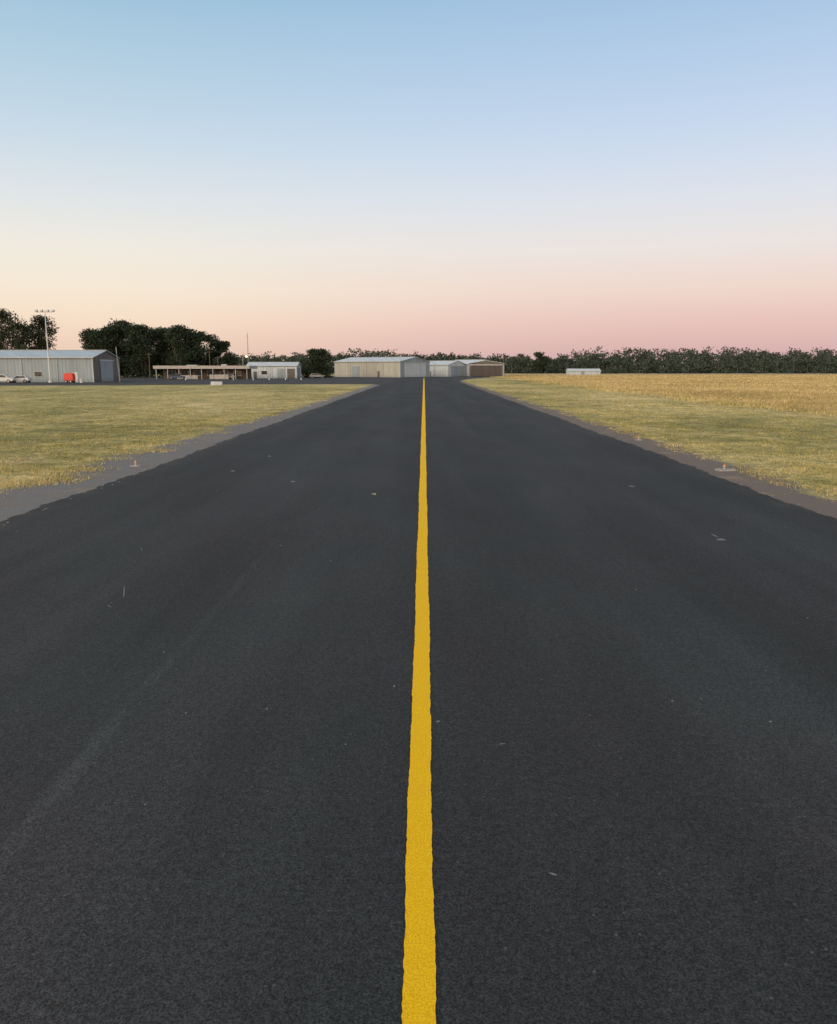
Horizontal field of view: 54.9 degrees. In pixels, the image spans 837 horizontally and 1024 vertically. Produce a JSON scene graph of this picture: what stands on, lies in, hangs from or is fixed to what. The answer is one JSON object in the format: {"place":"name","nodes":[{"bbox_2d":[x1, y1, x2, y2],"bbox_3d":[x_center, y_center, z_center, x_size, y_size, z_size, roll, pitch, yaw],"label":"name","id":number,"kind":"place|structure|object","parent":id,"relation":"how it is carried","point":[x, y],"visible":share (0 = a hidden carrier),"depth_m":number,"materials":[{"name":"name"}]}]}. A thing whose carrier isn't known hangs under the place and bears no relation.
{"place":"outdoors","nodes":[
{"label":"outdoors","id":0,"kind":"place"},
{"bbox_2d":[0,374,16,382],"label":"car","id":1,"kind":"object","parent":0,"point":[6,378],"visible":0.99,"depth_m":168.55,"materials":[{"name":"white paint"}]},
{"bbox_2d":[163,369,251,378],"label":"back walls","id":2,"kind":"structure","parent":0,"point":[245,374],"depth_m":238.88,"materials":[{"name":"brown brick"}]},
{"bbox_2d":[194,371,200,375],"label":"window pane","id":3,"kind":"object","parent":2,"relation":"in","point":[198,373],"visible":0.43,"depth_m":238.81,"materials":[{"name":"black glass"}]},
{"bbox_2d":[207,371,214,375],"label":"window pane","id":4,"kind":"object","parent":2,"relation":"in","point":[209,373],"visible":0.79,"depth_m":238.78,"materials":[{"name":"black glass"}]},
{"bbox_2d":[108,456,725,874],"bbox_3d":[-0.049,0.099,15.971,10.868,0.001,22.949,0,10,0],"label":"surface scratch","id":5,"kind":"object","parent":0,"point":[438,720],"visible":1,"depth_m":10.70,"materials":[{"name":"asphalt"}]},
{"bbox_2d":[0,369,836,521],"bbox_3d":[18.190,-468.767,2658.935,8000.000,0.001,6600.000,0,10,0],"label":"ground","id":6,"kind":"structure","parent":0,"point":[14,503],"depth_m":41.29,"materials":[{"name":"green plant"}]},
{"bbox_2d":[78,328,98,348],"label":"eucalyptus tree","id":7,"kind":"object","parent":6,"relation":"on","point":[85,338],"visible":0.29,"depth_m":291.56,"materials":[{"name":"green plant"}]},
{"bbox_2d":[0,376,512,385],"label":"apron","id":8,"kind":"object","parent":6,"relation":"on","point":[309,380],"visible":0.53,"depth_m":189.40,"materials":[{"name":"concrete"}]},
{"bbox_2d":[0,319,13,348],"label":"eucalyptus tree","id":9,"kind":"object","parent":8,"relation":"on","point":[6,336],"visible":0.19,"depth_m":258.23,"materials":[{"name":"green plant"}]},
{"bbox_2d":[0,308,35,349],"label":"eucalyptus tree","id":10,"kind":"object","parent":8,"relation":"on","point":[6,320],"visible":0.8,"depth_m":252.11,"materials":[{"name":"green plant"}]},
{"bbox_2d":[10,376,31,382],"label":"parked car","id":11,"kind":"object","parent":8,"relation":"on","point":[26,379],"visible":0.71,"depth_m":171.44,"materials":[{"name":"white paint"}]},
{"bbox_2d":[9,323,45,349],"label":"eucalyptus tree","id":12,"kind":"object","parent":8,"relation":"on","point":[25,329],"visible":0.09,"depth_m":268.22,"materials":[{"name":"green plant"}]},
{"bbox_2d":[20,314,58,349],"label":"eucalyptus tree","id":13,"kind":"object","parent":8,"relation":"on","point":[40,328],"visible":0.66,"depth_m":259.88,"materials":[{"name":"green plant"}]},
{"bbox_2d":[34,310,54,382],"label":"floodlight mast","id":14,"kind":"object","parent":8,"relation":"on","point":[50,380],"visible":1,"depth_m":172.85,"materials":[{"name":"grey metal"}]},
{"bbox_2d":[0,350,119,381],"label":"metal shed","id":15,"kind":"structure","parent":8,"relation":"on","point":[94,365],"depth_m":177.99,"materials":[{"name":"metal"}]},
{"bbox_2d":[34,372,41,375],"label":"window pane","id":16,"kind":"structure","parent":15,"relation":"in","point":[35,373],"depth_m":177.92,"materials":[{"name":"glass"}]},
{"bbox_2d":[100,361,105,381],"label":"sliding door panel","id":17,"kind":"structure","parent":15,"relation":"in","point":[102,364],"depth_m":182.77,"materials":[{"name":"grey metal"}]},
{"bbox_2d":[104,361,109,381],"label":"sliding door panel","id":18,"kind":"structure","parent":15,"relation":"in","point":[107,375],"depth_m":185.55,"materials":[{"name":"grey metal"}]},
{"bbox_2d":[109,361,113,380],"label":"sliding door panel","id":19,"kind":"structure","parent":15,"relation":"in","point":[110,362],"depth_m":188.02,"materials":[{"name":"grey metal"}]},
{"bbox_2d":[64,373,75,382],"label":"red fuel trailer","id":20,"kind":"object","parent":8,"relation":"on","point":[69,378],"visible":1,"depth_m":169.47,"materials":[{"name":"paint"}]},
{"bbox_2d":[85,332,102,349],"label":"shade tree","id":21,"kind":"object","parent":8,"relation":"on","point":[94,343],"visible":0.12,"depth_m":288.30,"materials":[{"name":"green plant"}]},
{"bbox_2d":[85,326,124,369],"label":"shade tree","id":22,"kind":"object","parent":8,"relation":"on","point":[105,342],"visible":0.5,"depth_m":280.94,"materials":[{"name":"green plant"}]},
{"bbox_2d":[103,318,147,376],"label":"shade tree","id":23,"kind":"object","parent":8,"relation":"on","point":[117,325],"visible":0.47,"depth_m":284.13,"materials":[{"name":"green plant"}]},
{"bbox_2d":[117,322,166,376],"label":"shade tree","id":24,"kind":"object","parent":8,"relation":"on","point":[137,333],"visible":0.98,"depth_m":280.42,"materials":[{"name":"green plant"}]},
{"bbox_2d":[127,328,159,376],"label":"shade tree","id":25,"kind":"object","parent":8,"relation":"on","point":[147,349],"visible":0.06,"depth_m":295.71,"materials":[{"name":"green plant"}]},
{"bbox_2d":[147,326,171,376],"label":"shade tree","id":26,"kind":"object","parent":8,"relation":"on","point":[154,338],"visible":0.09,"depth_m":293.14,"materials":[{"name":"green plant"}]},
{"bbox_2d":[150,327,186,375],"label":"shade tree","id":27,"kind":"object","parent":8,"relation":"on","point":[164,348],"visible":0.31,"depth_m":286.02,"materials":[{"name":"green plant"}]},
{"bbox_2d":[169,374,186,378],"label":"parked car","id":28,"kind":"object","parent":8,"relation":"on","point":[172,376],"visible":0.92,"depth_m":229.44,"materials":[{"name":"blue paint"}]},
{"bbox_2d":[163,324,201,365],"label":"shade tree","id":29,"kind":"object","parent":8,"relation":"on","point":[184,352],"visible":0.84,"depth_m":277.80,"materials":[{"name":"green plant"}]},
{"bbox_2d":[177,375,197,378],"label":"wall","id":30,"kind":"structure","parent":8,"relation":"on","point":[193,377],"depth_m":234.97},
{"bbox_2d":[182,331,220,365],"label":"shade tree","id":31,"kind":"object","parent":8,"relation":"on","point":[200,336],"visible":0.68,"depth_m":283.37,"materials":[{"name":"green plant"}]},
{"bbox_2d":[210,375,228,378],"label":"wall","id":32,"kind":"structure","parent":8,"relation":"on","point":[218,376],"depth_m":234.95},
{"bbox_2d":[204,340,238,365],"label":"shade tree","id":33,"kind":"object","parent":8,"relation":"on","point":[228,358],"visible":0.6,"depth_m":289.57,"materials":[{"name":"green plant"}]},
{"bbox_2d":[225,374,234,378],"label":"parked car","id":34,"kind":"object","parent":8,"relation":"on","point":[231,376],"visible":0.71,"depth_m":235.64,"materials":[{"name":"silver metal"}]},
{"bbox_2d":[246,362,301,377],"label":"white storage shed","id":35,"kind":"structure","parent":8,"relation":"on","point":[278,369],"depth_m":253.57,"materials":[{"name":"metal"}]},
{"bbox_2d":[277,369,284,377],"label":"door leaf","id":36,"kind":"structure","parent":35,"relation":"in","point":[280,372],"depth_m":253.50,"materials":[{"name":"grey metal"}]},
{"bbox_2d":[287,369,294,377],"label":"door leaf","id":37,"kind":"structure","parent":35,"relation":"in","point":[290,372],"depth_m":253.44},
{"bbox_2d":[300,348,333,377],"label":"round tree","id":38,"kind":"object","parent":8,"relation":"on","point":[314,359],"visible":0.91,"depth_m":266.14,"materials":[{"name":"green plant"}]},
{"bbox_2d":[309,373,324,377],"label":"parked car","id":39,"kind":"object","parent":8,"relation":"on","point":[311,375],"visible":0.95,"depth_m":257.75,"materials":[{"name":"silver metal"}]},
{"bbox_2d":[334,357,430,376],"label":"aircraft hangar","id":40,"kind":"structure","parent":8,"relation":"on","point":[383,367],"depth_m":288.78,"materials":[{"name":"beige metal"}]},
{"bbox_2d":[351,366,359,376],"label":"door leaf","id":41,"kind":"structure","parent":40,"relation":"in","point":[355,370],"depth_m":292.06,"materials":[{"name":"grey metal"}]},
{"bbox_2d":[404,363,409,376],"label":"sliding door panel","id":42,"kind":"structure","parent":40,"relation":"in","point":[406,366],"depth_m":283.77,"materials":[{"name":"white metal"}]},
{"bbox_2d":[410,364,414,376],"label":"sliding door panel","id":43,"kind":"structure","parent":40,"relation":"in","point":[412,366],"depth_m":286.34,"materials":[{"name":"white metal"}]},
{"bbox_2d":[415,364,420,376],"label":"sliding door panel","id":44,"kind":"structure","parent":40,"relation":"in","point":[417,366],"depth_m":289.12,"materials":[{"name":"white metal"}]},
{"bbox_2d":[421,364,425,376],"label":"sliding door panel","id":45,"kind":"structure","parent":40,"relation":"in","point":[423,366],"depth_m":291.78,"materials":[{"name":"white metal"}]},
{"bbox_2d":[430,360,466,376],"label":"aircraft hangar","id":46,"kind":"structure","parent":8,"relation":"on","point":[457,368],"depth_m":309.37,"materials":[{"name":"white metal"}]},
{"bbox_2d":[451,366,454,376],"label":"sliding door panel","id":47,"kind":"structure","parent":46,"relation":"in","point":[452,367],"depth_m":308.40,"materials":[{"name":"grey metal"}]},
{"bbox_2d":[455,366,459,376],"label":"sliding door panel","id":48,"kind":"structure","parent":46,"relation":"in","point":[457,368],"depth_m":310.78,"materials":[{"name":"grey metal"}]},
{"bbox_2d":[460,366,463,375],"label":"sliding door panel","id":49,"kind":"structure","parent":46,"relation":"in","point":[461,367],"depth_m":313.53,"materials":[{"name":"grey metal"}]},
{"bbox_2d":[454,359,484,375],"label":"aircraft hangar","id":50,"kind":"structure","parent":8,"relation":"on","point":[468,361],"depth_m":336.12,"materials":[{"name":"grey metal"}]},
{"bbox_2d":[468,360,504,376],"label":"aircraft hangar","id":51,"kind":"structure","parent":8,"relation":"on","point":[486,368],"depth_m":311.21,"materials":[{"name":"white metal"}]},
{"bbox_2d":[471,365,476,375],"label":"sliding door panel","id":52,"kind":"structure","parent":51,"relation":"in","point":[473,367],"depth_m":311.89,"materials":[{"name":"brown metal"}]},
{"bbox_2d":[477,365,482,375],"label":"sliding door panel","id":53,"kind":"structure","parent":51,"relation":"in","point":[479,367],"depth_m":311.58,"materials":[{"name":"brown metal"}]},
{"bbox_2d":[483,365,488,375],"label":"sliding door panel","id":54,"kind":"structure","parent":51,"relation":"in","point":[485,367],"depth_m":311.28,"materials":[{"name":"brown metal"}]},
{"bbox_2d":[489,365,494,375],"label":"sliding door panel","id":55,"kind":"structure","parent":51,"relation":"in","point":[491,367],"depth_m":310.97,"materials":[{"name":"brown metal"}]},
{"bbox_2d":[495,365,500,375],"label":"sliding door panel","id":56,"kind":"structure","parent":51,"relation":"in","point":[497,367],"depth_m":310.71,"materials":[{"name":"brown metal"}]},
{"bbox_2d":[0,384,836,1023],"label":"taxiway","id":57,"kind":"structure","parent":6,"relation":"on","point":[592,614],"depth_m":6.51,"materials":[{"name":"black asphalt"}]},
{"bbox_2d":[401,378,435,1023],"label":"yellow centre line","id":58,"kind":"object","parent":57,"relation":"on","point":[419,990],"visible":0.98,"depth_m":5.18,"materials":[{"name":"paint"}]},
{"bbox_2d":[4,395,834,804],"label":"loose gravel","id":59,"kind":"structure","parent":57,"relation":"on","point":[518,403],"depth_m":23.56,"materials":[{"name":"stone"}]},
{"bbox_2d":[0,381,836,503],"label":"mown grass","id":60,"kind":"structure","parent":6,"relation":"on","point":[23,481],"depth_m":38.12,"materials":[{"name":"plant"}]},
{"bbox_2d":[210,382,222,384],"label":"gable marker","id":61,"kind":"object","parent":60,"relation":"on","point":[216,383],"visible":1,"depth_m":148.63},
{"bbox_2d":[154,346,836,373],"bbox_3d":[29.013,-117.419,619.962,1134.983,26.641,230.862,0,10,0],"label":"distant treeline","id":62,"kind":"object","parent":6,"relation":"on","point":[824,361],"visible":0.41,"depth_m":560.76,"materials":[{"name":"green plant"}]},
{"bbox_2d":[531,351,549,373],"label":"paddock tree","id":63,"kind":"object","parent":6,"relation":"on","point":[538,365],"visible":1,"depth_m":509.27,"materials":[{"name":"green plant"}]},
{"bbox_2d":[320,366,835,373],"bbox_3d":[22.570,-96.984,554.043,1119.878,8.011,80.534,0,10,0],"label":"distant scrub","id":64,"kind":"object","parent":6,"relation":"on","point":[520,370],"visible":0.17,"depth_m":528.62,"materials":[{"name":"green plant"}]},
{"bbox_2d":[566,369,600,374],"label":"field shed","id":65,"kind":"structure","parent":6,"relation":"on","point":[583,371],"depth_m":395.71,"materials":[{"name":"white metal"}]},
{"bbox_2d":[715,464,734,470],"bbox_3d":[8.924,-1.309,23.494,0.613,0.170,0.612,0,10,0],"label":"taxiway edge light","id":66,"kind":"object","parent":6,"relation":"on","point":[721,469],"visible":0.98,"depth_m":23.44,"materials":[{"name":"concrete"}]},
{"bbox_2d":[0,0,836,367],"label":"sky","id":67,"kind":"structure","parent":0,"point":[464,177],"materials":[{"name":"blue"}]},
{"bbox_2d":[491,374,836,417],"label":"tall dry grass","id":68,"kind":"structure","parent":0,"point":[808,399],"depth_m":122.65,"materials":[{"name":"yellow plant"}]},
{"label":"canopy post","id":69,"kind":"object","parent":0,"visible":0},
{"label":"roof slab","id":70,"kind":"object","parent":69,"relation":"on","visible":0},
{"bbox_2d":[153,366,248,368],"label":"fascia front","id":71,"kind":"structure","parent":70,"relation":"attached to","point":[200,367],"depth_m":233.98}
]}

